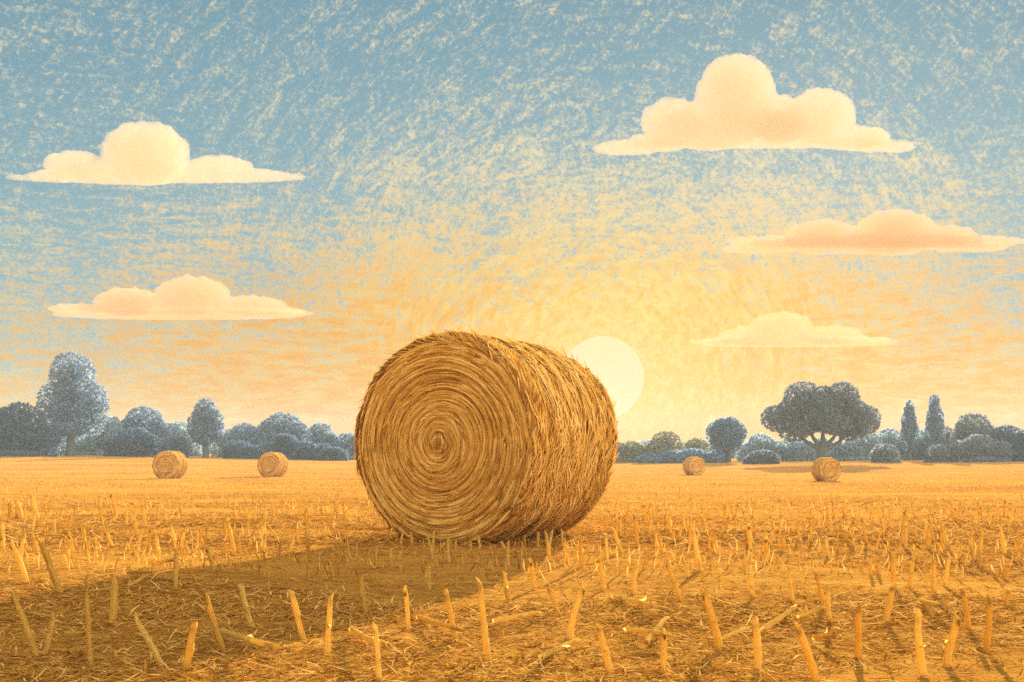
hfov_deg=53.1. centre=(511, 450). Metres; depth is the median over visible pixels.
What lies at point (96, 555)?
straw stalk
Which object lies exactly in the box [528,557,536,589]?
straw stalk
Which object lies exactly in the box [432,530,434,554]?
straw stalk
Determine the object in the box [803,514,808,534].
straw stalk
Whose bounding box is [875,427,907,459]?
bush
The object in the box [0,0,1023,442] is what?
sky
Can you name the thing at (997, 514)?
straw stalk
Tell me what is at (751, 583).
straw stalk
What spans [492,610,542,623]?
fallen straw
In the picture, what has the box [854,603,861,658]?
straw stalk
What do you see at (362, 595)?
straw stalk
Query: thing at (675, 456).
bush
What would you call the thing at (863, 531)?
straw stalk
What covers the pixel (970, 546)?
straw stalk
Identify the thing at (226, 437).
bush
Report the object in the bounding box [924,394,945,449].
poplar tree
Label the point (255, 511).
straw stalk
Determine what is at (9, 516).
straw stalk
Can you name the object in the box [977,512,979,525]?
straw stalk
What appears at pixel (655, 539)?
straw stalk
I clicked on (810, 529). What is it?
straw stalk
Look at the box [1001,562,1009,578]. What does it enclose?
straw stalk
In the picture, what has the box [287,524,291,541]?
straw stalk
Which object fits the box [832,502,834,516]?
straw stalk
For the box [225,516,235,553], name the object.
straw stalk
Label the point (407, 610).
straw stalk
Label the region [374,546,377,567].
straw stalk
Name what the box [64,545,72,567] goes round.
straw stalk
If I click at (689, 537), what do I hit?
straw stalk
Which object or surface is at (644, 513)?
straw stalk
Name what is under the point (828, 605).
straw stalk
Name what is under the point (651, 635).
fallen straw
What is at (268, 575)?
straw stalk
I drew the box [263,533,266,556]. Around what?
straw stalk
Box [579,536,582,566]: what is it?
straw stalk
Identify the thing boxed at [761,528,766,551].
straw stalk
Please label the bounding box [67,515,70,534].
straw stalk
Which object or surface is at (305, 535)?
straw stalk
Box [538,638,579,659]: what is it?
fallen straw
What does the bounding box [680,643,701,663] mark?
fallen straw
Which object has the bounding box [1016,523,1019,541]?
straw stalk
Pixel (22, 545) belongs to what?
straw stalk
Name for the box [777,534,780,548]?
straw stalk
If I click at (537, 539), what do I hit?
straw stalk
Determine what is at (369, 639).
fallen straw
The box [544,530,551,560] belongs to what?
straw stalk
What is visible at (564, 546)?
straw stalk
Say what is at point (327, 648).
straw stalk
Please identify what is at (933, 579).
straw stalk
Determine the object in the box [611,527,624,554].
straw stalk
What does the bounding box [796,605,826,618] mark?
fallen straw
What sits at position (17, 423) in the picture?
bush
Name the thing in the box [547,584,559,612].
straw stalk
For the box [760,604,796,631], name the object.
fallen straw
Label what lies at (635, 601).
fallen straw
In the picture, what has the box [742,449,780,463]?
bush
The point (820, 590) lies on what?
straw stalk
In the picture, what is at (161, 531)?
straw stalk
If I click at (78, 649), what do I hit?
fallen straw
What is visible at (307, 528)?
straw stalk
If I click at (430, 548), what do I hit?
straw stalk
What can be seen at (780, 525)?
straw stalk
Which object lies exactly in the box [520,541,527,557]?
straw stalk
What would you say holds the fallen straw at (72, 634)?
on the ground
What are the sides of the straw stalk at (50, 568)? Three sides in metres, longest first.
0.316 x 0.041 x 0.033 m
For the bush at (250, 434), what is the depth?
112.31 m
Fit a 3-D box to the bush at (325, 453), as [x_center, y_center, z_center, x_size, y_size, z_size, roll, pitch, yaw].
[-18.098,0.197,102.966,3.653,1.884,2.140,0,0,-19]
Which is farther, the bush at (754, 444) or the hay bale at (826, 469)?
the bush at (754, 444)
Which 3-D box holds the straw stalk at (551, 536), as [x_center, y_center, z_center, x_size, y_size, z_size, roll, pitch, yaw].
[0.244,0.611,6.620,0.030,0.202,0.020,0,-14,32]
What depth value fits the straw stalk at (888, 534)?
7.09 m
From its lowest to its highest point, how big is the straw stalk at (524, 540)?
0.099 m
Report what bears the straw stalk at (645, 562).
on the ground
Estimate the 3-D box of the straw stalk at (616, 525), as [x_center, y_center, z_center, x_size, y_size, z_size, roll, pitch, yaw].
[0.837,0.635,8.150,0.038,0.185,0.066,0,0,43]
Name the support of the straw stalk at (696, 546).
on the ground
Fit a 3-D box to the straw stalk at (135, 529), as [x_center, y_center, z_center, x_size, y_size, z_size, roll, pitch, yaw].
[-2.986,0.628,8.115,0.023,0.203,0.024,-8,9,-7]
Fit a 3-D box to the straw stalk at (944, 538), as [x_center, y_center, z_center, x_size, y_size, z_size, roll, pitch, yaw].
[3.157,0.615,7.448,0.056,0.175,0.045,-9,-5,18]
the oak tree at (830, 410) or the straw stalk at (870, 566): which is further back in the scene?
the oak tree at (830, 410)
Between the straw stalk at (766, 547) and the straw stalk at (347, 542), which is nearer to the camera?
the straw stalk at (766, 547)
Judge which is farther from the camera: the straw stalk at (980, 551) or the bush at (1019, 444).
the bush at (1019, 444)
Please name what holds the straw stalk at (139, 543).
on the ground
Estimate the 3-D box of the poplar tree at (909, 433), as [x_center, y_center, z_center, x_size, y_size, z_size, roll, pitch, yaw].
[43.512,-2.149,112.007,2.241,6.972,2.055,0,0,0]
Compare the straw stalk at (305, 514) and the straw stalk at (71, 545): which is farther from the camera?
the straw stalk at (305, 514)
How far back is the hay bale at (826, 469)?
39.06 m
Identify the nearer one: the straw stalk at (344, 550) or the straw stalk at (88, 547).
the straw stalk at (88, 547)
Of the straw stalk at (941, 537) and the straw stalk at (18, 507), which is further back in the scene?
the straw stalk at (18, 507)
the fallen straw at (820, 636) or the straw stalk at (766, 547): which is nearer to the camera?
the fallen straw at (820, 636)
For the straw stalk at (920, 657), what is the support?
on the ground
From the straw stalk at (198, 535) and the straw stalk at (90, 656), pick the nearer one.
the straw stalk at (90, 656)
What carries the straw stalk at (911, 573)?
on the ground
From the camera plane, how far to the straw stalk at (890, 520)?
8.72 m
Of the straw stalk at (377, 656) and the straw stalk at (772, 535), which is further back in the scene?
the straw stalk at (772, 535)
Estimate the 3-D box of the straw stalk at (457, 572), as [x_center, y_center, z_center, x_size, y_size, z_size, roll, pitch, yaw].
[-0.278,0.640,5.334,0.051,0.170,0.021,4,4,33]
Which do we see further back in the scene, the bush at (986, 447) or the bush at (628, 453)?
the bush at (628, 453)
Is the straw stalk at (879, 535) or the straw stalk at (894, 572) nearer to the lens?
the straw stalk at (894, 572)
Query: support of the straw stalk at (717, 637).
on the ground
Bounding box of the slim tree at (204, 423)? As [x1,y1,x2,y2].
[186,397,225,457]
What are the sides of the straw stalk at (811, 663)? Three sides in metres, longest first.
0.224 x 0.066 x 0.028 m
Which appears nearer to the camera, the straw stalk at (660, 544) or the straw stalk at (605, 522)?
the straw stalk at (660, 544)
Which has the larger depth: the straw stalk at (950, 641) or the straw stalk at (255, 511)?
the straw stalk at (255, 511)
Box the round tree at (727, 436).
[705,416,747,462]
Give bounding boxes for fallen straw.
[63,626,85,637]
[66,645,86,653]
[125,570,154,573]
[128,573,148,586]
[146,558,173,565]
[219,628,282,649]
[348,626,395,651]
[416,615,464,631]
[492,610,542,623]
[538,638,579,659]
[566,529,589,538]
[611,594,670,610]
[623,626,671,636]
[643,616,669,644]
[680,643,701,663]
[721,626,751,639]
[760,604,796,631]
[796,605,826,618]
[812,629,839,639]
[917,598,942,607]
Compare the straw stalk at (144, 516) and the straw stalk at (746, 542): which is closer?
the straw stalk at (746, 542)
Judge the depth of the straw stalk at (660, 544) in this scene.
6.82 m
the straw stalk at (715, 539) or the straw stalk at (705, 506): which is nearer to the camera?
the straw stalk at (715, 539)
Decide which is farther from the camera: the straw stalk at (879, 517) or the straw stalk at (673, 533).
the straw stalk at (879, 517)
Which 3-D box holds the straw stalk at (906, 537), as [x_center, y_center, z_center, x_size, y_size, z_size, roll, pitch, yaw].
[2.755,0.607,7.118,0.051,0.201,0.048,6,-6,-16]
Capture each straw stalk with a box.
[1,518,3,537]
[2,528,5,550]
[8,502,10,519]
[9,540,28,583]
[11,588,39,656]
[13,498,22,518]
[19,532,25,558]
[29,493,39,520]
[30,515,35,535]
[33,535,38,554]
[37,537,63,595]
[41,610,56,656]
[43,510,47,527]
[53,515,56,536]
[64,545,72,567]
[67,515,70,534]
[68,532,74,558]
[82,521,85,548]
[84,577,93,667]
[85,537,89,562]
[94,534,99,549]
[94,546,98,564]
[100,517,105,534]
[105,532,113,546]
[108,574,117,621]
[110,493,117,516]
[125,507,127,525]
[130,501,133,517]
[132,518,137,538]
[133,510,137,526]
[133,611,165,668]
[136,530,144,554]
[141,508,146,525]
[147,528,150,551]
[154,529,162,564]
[160,525,162,537]
[170,526,177,551]
[173,549,178,590]
[179,527,185,549]
[181,621,197,671]
[184,541,190,553]
[189,545,198,565]
[197,525,198,545]
[199,529,201,543]
[203,545,215,571]
[205,592,226,652]
[223,522,227,541]
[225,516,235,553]
[238,529,241,554]
[238,584,254,627]
[254,502,255,520]
[262,520,265,546]
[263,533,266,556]
[264,503,266,520]
[267,561,269,590]
[279,543,281,558]
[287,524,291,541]
[288,590,306,639]
[292,498,294,514]
[295,526,299,544]
[303,536,311,562]
[304,509,306,523]
[304,531,307,554]
[306,520,308,536]
[306,557,310,579]
[323,523,328,538]
[324,593,332,656]
[327,560,333,579]
[333,502,337,518]
[342,536,346,561]
[346,535,350,559]
[353,536,357,560]
[359,574,369,616]
[372,621,381,681]
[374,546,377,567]
[389,548,392,565]
[399,533,403,545]
[403,585,410,629]
[410,532,412,547]
[426,536,433,558]
[427,565,430,589]
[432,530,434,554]
[443,588,458,640]
[446,539,450,562]
[453,538,456,559]
[454,557,459,587]
[476,577,490,660]
[500,541,506,552]
[503,571,511,602]
[506,540,509,565]
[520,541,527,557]
[523,535,525,546]
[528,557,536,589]
[536,532,539,547]
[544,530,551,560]
[546,530,552,556]
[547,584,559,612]
[561,529,563,545]
[563,538,567,562]
[565,581,585,638]
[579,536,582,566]
[594,555,605,590]
[594,622,614,674]
[604,516,607,530]
[604,533,610,562]
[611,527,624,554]
[615,518,618,534]
[618,515,621,537]
[618,560,621,574]
[624,517,626,539]
[631,562,637,593]
[633,513,639,547]
[642,553,650,570]
[643,503,646,522]
[648,515,652,533]
[654,530,656,547]
[656,518,658,534]
[657,535,663,554]
[659,628,666,673]
[665,559,682,600]
[668,521,671,536]
[672,528,674,541]
[688,522,691,546]
[690,524,702,570]
[701,510,706,527]
[701,586,722,649]
[702,499,707,514]
[707,532,710,549]
[713,531,717,552]
[723,505,725,523]
[724,514,729,531]
[734,514,736,529]
[741,511,744,531]
[742,523,751,550]
[744,532,749,552]
[748,572,755,599]
[751,616,761,673]
[753,524,755,537]
[760,537,769,560]
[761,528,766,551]
[769,525,775,546]
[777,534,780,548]
[779,516,780,533]
[781,532,784,550]
[787,565,794,600]
[793,621,819,681]
[797,517,799,540]
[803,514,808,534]
[809,523,812,541]
[814,572,825,605]
[818,508,820,529]
[824,536,829,556]
[826,584,836,623]
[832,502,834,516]
[834,529,838,550]
[843,498,845,515]
[845,519,853,540]
[848,526,854,545]
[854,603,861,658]
[861,519,867,544]
[869,504,872,519]
[869,554,872,575]
[875,525,882,550]
[876,557,879,575]
[878,501,880,519]
[882,582,896,622]
[886,525,889,549]
[889,514,892,531]
[889,554,899,582]
[895,502,900,517]
[900,508,906,543]
[904,523,913,549]
[908,555,915,587]
[911,502,915,516]
[912,525,916,541]
[913,543,917,557]
[914,607,931,677]
[926,525,930,548]
[928,516,934,542]
[930,555,936,594]
[932,513,938,529]
[938,544,941,561]
[940,527,943,551]
[941,523,946,545]
[942,551,950,586]
[942,613,960,667]
[957,538,962,564]
[960,588,971,629]
[966,533,974,559]
[968,530,973,556]
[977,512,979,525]
[978,529,983,567]
[979,504,985,524]
[983,594,992,652]
[996,506,998,521]
[997,526,1006,554]
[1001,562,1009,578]
[1003,589,1009,606]
[1007,515,1009,533]
[1012,539,1020,561]
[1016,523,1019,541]
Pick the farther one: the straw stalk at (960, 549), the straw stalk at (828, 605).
the straw stalk at (960, 549)
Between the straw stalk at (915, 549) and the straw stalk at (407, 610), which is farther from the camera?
the straw stalk at (915, 549)
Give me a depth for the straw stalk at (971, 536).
6.62 m
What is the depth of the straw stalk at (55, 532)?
8.32 m
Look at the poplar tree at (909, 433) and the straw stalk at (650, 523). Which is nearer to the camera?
the straw stalk at (650, 523)
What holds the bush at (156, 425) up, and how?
on the ground
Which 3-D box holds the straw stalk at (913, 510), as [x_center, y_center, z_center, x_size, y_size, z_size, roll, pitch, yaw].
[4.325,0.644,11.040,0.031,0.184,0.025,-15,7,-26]
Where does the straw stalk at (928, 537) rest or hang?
on the ground
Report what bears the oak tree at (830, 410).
on the ground
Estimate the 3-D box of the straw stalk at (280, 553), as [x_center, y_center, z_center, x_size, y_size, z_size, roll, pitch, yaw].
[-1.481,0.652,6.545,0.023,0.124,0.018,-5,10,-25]
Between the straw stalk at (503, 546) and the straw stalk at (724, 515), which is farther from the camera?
the straw stalk at (724, 515)
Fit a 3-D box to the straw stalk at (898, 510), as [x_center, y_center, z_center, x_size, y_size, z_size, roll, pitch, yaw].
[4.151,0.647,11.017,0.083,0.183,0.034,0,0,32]
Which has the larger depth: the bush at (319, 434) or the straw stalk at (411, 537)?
the bush at (319, 434)
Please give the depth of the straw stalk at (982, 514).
9.62 m
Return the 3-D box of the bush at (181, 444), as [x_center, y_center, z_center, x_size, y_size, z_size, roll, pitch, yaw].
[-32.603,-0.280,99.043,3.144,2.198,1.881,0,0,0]
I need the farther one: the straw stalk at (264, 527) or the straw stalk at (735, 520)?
the straw stalk at (735, 520)
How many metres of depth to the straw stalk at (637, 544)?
7.42 m
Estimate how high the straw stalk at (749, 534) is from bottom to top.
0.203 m
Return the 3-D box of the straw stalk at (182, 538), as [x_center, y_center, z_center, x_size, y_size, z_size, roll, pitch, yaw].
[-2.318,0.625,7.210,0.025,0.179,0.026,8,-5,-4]
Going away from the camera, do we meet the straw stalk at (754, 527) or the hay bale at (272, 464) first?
the straw stalk at (754, 527)
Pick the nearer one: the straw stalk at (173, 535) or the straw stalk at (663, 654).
the straw stalk at (663, 654)
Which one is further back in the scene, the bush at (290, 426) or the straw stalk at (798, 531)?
the bush at (290, 426)
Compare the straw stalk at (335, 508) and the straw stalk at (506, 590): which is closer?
the straw stalk at (506, 590)
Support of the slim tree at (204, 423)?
on the ground
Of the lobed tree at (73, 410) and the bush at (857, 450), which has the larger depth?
the bush at (857, 450)
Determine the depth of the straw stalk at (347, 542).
6.59 m
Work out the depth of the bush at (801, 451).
113.10 m
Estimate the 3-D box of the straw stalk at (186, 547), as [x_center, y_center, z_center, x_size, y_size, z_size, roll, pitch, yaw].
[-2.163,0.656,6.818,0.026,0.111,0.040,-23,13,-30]
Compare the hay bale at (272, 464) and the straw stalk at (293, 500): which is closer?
the straw stalk at (293, 500)
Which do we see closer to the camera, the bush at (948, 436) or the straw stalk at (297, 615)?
the straw stalk at (297, 615)
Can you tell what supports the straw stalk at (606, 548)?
on the ground
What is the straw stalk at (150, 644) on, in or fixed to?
on the ground
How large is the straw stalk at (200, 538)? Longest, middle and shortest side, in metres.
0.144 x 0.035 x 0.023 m
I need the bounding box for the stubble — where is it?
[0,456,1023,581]
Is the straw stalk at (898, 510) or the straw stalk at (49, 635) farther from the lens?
the straw stalk at (898, 510)
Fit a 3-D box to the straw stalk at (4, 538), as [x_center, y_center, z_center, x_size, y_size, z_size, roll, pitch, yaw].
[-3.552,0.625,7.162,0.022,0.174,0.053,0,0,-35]
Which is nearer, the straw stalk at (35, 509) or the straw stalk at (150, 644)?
the straw stalk at (150, 644)
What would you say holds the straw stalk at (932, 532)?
on the ground
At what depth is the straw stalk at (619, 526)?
8.37 m
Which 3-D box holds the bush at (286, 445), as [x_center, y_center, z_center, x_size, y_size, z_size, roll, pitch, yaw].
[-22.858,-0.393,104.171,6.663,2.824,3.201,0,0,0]
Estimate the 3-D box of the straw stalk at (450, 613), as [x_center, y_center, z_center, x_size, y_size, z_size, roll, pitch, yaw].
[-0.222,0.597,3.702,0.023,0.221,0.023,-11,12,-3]
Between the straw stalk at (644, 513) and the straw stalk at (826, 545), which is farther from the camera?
the straw stalk at (644, 513)
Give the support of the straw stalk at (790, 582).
on the ground
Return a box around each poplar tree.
[900,399,920,460]
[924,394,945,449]
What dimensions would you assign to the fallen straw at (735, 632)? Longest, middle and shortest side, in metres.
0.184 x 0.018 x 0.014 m
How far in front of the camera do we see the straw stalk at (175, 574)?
5.11 m
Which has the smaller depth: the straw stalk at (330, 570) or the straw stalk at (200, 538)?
the straw stalk at (330, 570)
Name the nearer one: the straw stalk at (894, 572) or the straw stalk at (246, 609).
the straw stalk at (246, 609)
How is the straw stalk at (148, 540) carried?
on the ground
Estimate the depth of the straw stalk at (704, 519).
9.10 m
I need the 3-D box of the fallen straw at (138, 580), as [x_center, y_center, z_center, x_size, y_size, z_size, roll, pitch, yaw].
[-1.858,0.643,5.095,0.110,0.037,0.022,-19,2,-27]
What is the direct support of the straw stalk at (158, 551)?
on the ground
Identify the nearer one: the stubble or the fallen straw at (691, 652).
the fallen straw at (691, 652)
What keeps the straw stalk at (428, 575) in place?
on the ground
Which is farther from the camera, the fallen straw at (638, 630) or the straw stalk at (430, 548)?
the straw stalk at (430, 548)
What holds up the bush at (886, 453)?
on the ground
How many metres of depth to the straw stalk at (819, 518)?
8.63 m
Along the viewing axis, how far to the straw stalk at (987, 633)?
3.56 m
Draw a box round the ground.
[0,454,1023,681]
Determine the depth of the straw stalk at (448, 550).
6.42 m
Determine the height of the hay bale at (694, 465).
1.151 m
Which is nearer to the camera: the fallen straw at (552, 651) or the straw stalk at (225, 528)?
the fallen straw at (552, 651)
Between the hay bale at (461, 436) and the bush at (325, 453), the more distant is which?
the bush at (325, 453)
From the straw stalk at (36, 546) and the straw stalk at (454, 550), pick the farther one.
the straw stalk at (36, 546)
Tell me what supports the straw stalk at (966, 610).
on the ground
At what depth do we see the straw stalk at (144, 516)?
9.46 m
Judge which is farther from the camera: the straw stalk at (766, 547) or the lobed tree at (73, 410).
the lobed tree at (73, 410)
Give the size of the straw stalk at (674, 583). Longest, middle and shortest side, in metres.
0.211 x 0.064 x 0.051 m
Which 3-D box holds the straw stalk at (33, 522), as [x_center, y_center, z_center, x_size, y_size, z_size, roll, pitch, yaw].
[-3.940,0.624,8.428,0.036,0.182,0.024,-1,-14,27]
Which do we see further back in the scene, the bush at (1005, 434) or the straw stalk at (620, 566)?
the bush at (1005, 434)
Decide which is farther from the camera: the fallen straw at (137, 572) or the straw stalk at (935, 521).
the straw stalk at (935, 521)
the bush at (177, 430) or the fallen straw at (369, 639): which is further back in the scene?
the bush at (177, 430)
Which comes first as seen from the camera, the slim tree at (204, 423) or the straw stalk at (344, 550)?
the straw stalk at (344, 550)
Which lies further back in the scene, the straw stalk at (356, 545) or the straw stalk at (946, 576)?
the straw stalk at (356, 545)
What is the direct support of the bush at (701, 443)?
on the ground
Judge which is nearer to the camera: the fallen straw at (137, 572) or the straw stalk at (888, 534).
the fallen straw at (137, 572)
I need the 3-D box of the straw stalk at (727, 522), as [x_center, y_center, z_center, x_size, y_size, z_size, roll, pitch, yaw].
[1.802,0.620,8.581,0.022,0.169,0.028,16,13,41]
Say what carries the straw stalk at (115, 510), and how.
on the ground
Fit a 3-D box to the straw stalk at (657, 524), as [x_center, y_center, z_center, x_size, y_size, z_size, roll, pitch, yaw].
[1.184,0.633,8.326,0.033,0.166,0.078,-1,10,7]
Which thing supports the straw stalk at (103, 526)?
on the ground
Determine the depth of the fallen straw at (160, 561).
5.85 m
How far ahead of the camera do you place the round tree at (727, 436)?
107.18 m
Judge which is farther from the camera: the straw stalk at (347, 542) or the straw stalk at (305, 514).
the straw stalk at (305, 514)
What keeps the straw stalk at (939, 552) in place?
on the ground
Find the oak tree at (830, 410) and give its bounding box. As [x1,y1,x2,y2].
[760,379,881,458]
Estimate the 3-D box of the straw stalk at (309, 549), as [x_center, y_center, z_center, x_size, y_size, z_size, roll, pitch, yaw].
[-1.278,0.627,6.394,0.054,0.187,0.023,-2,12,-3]
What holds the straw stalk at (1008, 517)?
on the ground
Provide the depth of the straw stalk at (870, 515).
10.67 m
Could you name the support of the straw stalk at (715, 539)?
on the ground
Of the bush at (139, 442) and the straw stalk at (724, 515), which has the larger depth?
the bush at (139, 442)
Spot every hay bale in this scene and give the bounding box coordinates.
[152,451,187,477]
[257,452,287,476]
[352,324,619,544]
[683,456,705,474]
[811,457,840,480]
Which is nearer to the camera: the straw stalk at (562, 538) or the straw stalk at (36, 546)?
the straw stalk at (36, 546)
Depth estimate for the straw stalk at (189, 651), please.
3.16 m
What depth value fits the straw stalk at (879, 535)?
7.04 m
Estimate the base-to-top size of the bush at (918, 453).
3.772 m
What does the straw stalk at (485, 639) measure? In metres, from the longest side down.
0.300 x 0.051 x 0.048 m
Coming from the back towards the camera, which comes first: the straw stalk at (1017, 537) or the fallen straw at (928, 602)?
the straw stalk at (1017, 537)
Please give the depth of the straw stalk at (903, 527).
7.48 m
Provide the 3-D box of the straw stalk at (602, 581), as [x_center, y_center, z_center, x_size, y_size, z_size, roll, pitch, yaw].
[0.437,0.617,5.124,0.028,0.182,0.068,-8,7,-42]
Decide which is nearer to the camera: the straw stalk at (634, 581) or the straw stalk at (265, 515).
the straw stalk at (634, 581)
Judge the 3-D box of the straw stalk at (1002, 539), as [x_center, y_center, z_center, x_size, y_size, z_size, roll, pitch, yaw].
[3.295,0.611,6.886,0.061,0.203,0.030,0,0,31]
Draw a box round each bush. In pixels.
[0,401,61,456]
[34,419,66,454]
[75,415,123,454]
[101,426,163,456]
[119,405,169,450]
[158,436,189,457]
[165,420,202,456]
[211,428,237,456]
[221,439,264,458]
[230,422,266,445]
[257,411,310,452]
[257,433,316,459]
[305,422,337,447]
[314,443,348,460]
[333,432,355,459]
[615,440,653,462]
[637,447,726,462]
[644,430,683,454]
[681,437,708,452]
[734,432,787,460]
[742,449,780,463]
[776,438,816,460]
[827,430,882,460]
[868,443,902,462]
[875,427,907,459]
[902,428,931,459]
[924,434,1013,462]
[931,426,953,445]
[949,412,993,456]
[988,424,1022,460]
[1013,428,1023,461]
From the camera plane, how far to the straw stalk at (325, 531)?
7.84 m
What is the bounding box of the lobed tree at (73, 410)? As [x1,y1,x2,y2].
[36,350,110,455]
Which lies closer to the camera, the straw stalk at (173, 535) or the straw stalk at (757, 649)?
the straw stalk at (757, 649)
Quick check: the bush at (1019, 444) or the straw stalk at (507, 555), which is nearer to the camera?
the straw stalk at (507, 555)
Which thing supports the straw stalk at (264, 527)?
on the ground
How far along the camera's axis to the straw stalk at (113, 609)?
4.20 m
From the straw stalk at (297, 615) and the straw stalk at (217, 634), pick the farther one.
the straw stalk at (297, 615)
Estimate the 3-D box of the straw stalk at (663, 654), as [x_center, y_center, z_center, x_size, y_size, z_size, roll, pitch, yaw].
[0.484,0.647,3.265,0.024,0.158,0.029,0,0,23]
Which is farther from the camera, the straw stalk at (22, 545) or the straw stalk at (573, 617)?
the straw stalk at (22, 545)
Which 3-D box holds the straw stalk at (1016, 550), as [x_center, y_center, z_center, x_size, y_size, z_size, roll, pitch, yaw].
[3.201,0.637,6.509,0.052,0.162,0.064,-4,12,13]
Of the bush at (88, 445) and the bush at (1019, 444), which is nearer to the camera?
the bush at (1019, 444)
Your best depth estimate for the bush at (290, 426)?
114.38 m
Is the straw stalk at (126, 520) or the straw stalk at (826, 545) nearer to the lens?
the straw stalk at (826, 545)
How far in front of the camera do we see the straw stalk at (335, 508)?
10.83 m
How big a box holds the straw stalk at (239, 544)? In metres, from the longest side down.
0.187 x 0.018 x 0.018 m
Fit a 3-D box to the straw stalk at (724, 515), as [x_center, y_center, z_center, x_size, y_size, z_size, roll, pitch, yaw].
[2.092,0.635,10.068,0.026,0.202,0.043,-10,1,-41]
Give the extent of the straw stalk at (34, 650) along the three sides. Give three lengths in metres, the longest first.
0.259 x 0.044 x 0.026 m
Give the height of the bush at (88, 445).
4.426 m
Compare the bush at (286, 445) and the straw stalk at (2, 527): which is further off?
the bush at (286, 445)
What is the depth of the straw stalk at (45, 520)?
9.07 m
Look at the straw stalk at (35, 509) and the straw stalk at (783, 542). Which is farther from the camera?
the straw stalk at (35, 509)
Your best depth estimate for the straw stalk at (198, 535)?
7.29 m
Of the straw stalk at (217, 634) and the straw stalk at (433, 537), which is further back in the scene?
the straw stalk at (433, 537)
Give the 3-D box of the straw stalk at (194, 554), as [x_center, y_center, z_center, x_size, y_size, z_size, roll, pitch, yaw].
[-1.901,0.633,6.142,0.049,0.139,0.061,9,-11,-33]
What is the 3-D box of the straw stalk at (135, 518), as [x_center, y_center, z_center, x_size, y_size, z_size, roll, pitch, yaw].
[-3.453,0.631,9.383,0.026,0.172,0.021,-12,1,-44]
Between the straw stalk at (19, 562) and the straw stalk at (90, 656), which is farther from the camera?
the straw stalk at (19, 562)
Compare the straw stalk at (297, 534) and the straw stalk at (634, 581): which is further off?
the straw stalk at (297, 534)
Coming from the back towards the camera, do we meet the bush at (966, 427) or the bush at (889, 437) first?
the bush at (889, 437)
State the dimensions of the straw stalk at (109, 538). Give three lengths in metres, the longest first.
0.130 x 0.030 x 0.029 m
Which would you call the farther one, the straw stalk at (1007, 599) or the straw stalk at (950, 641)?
the straw stalk at (1007, 599)
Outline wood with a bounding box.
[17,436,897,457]
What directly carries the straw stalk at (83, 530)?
on the ground
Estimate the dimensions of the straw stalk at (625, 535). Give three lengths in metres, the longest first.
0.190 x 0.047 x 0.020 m
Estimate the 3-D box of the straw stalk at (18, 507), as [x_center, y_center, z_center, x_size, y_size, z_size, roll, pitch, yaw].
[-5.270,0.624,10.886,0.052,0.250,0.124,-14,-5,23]
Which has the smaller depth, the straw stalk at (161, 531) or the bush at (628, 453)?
the straw stalk at (161, 531)
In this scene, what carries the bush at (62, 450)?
on the ground
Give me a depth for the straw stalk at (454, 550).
6.65 m
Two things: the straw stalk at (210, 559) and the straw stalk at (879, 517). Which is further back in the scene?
the straw stalk at (879, 517)
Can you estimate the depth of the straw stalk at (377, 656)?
3.08 m
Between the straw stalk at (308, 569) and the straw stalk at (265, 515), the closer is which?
the straw stalk at (308, 569)
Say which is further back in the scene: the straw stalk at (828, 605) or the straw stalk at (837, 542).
the straw stalk at (837, 542)
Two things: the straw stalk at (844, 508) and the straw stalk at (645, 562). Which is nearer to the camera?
the straw stalk at (645, 562)
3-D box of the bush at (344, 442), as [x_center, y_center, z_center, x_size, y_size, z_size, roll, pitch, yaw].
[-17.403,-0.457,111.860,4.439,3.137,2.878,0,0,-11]
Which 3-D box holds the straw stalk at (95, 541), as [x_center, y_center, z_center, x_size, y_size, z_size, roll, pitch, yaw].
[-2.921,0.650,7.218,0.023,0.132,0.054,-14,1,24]
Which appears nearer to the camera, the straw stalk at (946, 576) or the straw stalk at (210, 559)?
the straw stalk at (946, 576)
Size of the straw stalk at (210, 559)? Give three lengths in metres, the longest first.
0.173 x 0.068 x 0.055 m
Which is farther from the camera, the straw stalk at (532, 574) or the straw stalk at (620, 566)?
the straw stalk at (620, 566)
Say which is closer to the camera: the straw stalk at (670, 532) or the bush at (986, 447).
the straw stalk at (670, 532)
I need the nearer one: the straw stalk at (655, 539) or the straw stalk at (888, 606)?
the straw stalk at (888, 606)
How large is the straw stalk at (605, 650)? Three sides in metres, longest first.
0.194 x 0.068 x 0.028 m
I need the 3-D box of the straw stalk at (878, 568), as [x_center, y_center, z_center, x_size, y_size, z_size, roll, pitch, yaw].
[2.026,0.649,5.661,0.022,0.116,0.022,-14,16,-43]
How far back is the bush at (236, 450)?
101.30 m
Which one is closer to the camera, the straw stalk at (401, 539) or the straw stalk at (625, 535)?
the straw stalk at (401, 539)
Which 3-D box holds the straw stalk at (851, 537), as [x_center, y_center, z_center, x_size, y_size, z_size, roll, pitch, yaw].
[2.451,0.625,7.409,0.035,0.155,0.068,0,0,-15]
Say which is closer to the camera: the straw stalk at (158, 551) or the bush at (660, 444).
the straw stalk at (158, 551)
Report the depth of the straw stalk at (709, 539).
7.24 m
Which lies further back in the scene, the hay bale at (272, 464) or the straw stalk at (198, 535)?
the hay bale at (272, 464)
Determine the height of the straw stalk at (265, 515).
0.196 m
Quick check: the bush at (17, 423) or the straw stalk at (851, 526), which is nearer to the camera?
the straw stalk at (851, 526)

